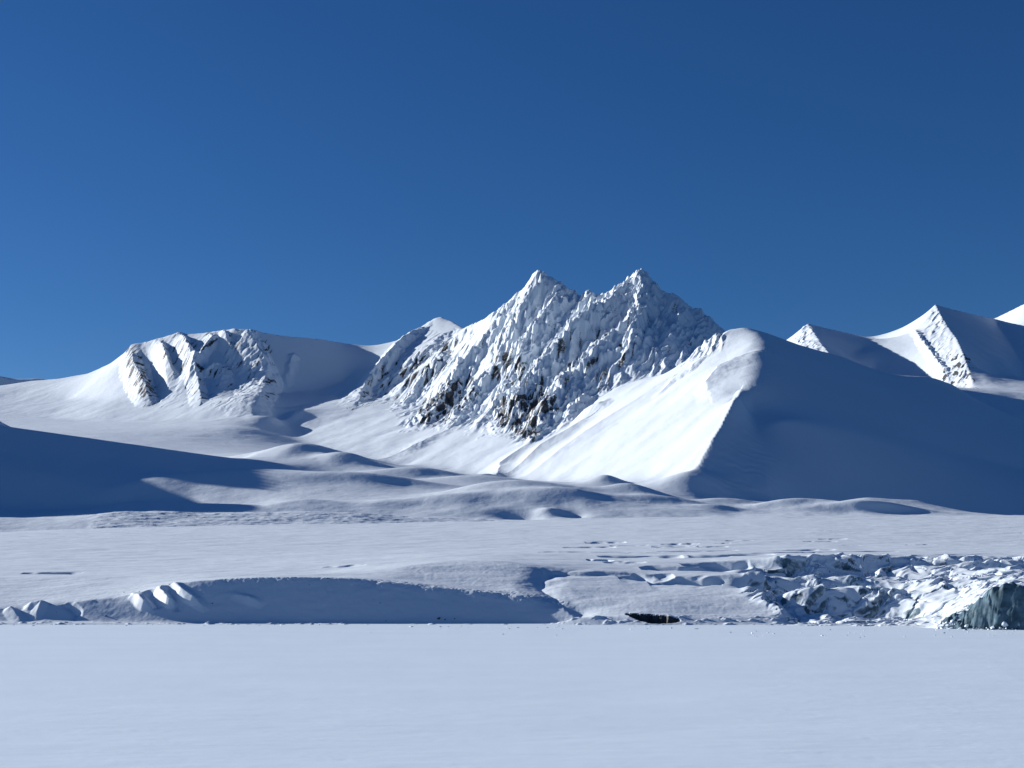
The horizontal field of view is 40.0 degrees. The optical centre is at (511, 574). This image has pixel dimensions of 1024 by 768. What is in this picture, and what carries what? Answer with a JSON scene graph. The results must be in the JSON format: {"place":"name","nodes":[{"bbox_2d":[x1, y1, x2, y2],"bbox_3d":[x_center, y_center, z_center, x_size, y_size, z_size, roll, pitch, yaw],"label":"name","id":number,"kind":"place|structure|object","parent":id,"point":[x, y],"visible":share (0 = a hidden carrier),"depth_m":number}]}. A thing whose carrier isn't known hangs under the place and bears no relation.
{"place":"outdoors","nodes":[
{"label":"outdoors","id":0,"kind":"place"},
{"bbox_2d":[0,376,47,384],"bbox_3d":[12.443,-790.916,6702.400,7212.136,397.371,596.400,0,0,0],"label":"mountain","id":1,"kind":"structure","parent":0,"point":[5,380],"depth_m":6789.54},
{"bbox_2d":[0,425,249,517],"bbox_3d":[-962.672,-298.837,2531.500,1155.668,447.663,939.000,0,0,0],"label":"hill","id":2,"kind":"structure","parent":0,"point":[46,474],"depth_m":2448.33},
{"bbox_2d":[0,394,305,456],"bbox_3d":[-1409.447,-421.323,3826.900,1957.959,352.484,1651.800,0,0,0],"label":"valley floor","id":3,"kind":"structure","parent":0,"point":[235,425],"depth_m":4168.37},
{"bbox_2d":[0,328,365,423],"bbox_3d":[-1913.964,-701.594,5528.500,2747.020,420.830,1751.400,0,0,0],"label":"mountain","id":4,"kind":"structure","parent":0,"point":[177,370],"depth_m":5043.05},
{"bbox_2d":[0,574,583,626],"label":"moraine","id":5,"kind":"structure","parent":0,"point":[236,599],"depth_m":883.25},
{"bbox_2d":[250,269,725,473],"bbox_3d":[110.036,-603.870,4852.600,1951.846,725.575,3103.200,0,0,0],"label":"mountain","id":6,"kind":"structure","parent":0,"point":[539,358],"depth_m":4077.87},
{"bbox_2d":[0,443,996,531],"bbox_3d":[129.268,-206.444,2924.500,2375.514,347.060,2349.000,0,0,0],"label":"moraine","id":7,"kind":"structure","parent":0,"point":[300,483],"depth_m":2251.20},
{"bbox_2d":[0,624,1023,767],"bbox_3d":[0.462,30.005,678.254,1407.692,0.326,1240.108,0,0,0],"label":"sea ice","id":8,"kind":"structure","parent":0,"point":[359,696],"depth_m":347.27},
{"bbox_2d":[0,515,1023,624],"bbox_3d":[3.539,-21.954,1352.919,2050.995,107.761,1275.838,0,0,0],"label":"glacier","id":9,"kind":"object","parent":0,"point":[647,571],"visible":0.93,"depth_m":1250.87},
{"bbox_2d":[0,0,1023,378],"label":"sky","id":10,"kind":"structure","parent":0,"point":[355,172]},
{"bbox_2d":[502,328,1023,514],"bbox_3d":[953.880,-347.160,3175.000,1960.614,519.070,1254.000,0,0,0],"label":"mountain","id":11,"kind":"structure","parent":0,"point":[748,406],"depth_m":3010.75},
{"bbox_2d":[741,552,1023,629],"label":"glacier front","id":12,"kind":"object","parent":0,"point":[887,590],"visible":0.91,"depth_m":896.80},
{"bbox_2d":[787,305,1023,387],"bbox_3d":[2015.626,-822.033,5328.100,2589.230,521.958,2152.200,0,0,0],"label":"mountain","id":13,"kind":"structure","parent":0,"point":[957,349],"depth_m":5003.61},
{"bbox_2d":[959,387,1023,410],"bbox_3d":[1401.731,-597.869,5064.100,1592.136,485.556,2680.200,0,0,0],"label":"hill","id":14,"kind":"structure","parent":0,"point":[1012,398],"depth_m":3905.61}
]}

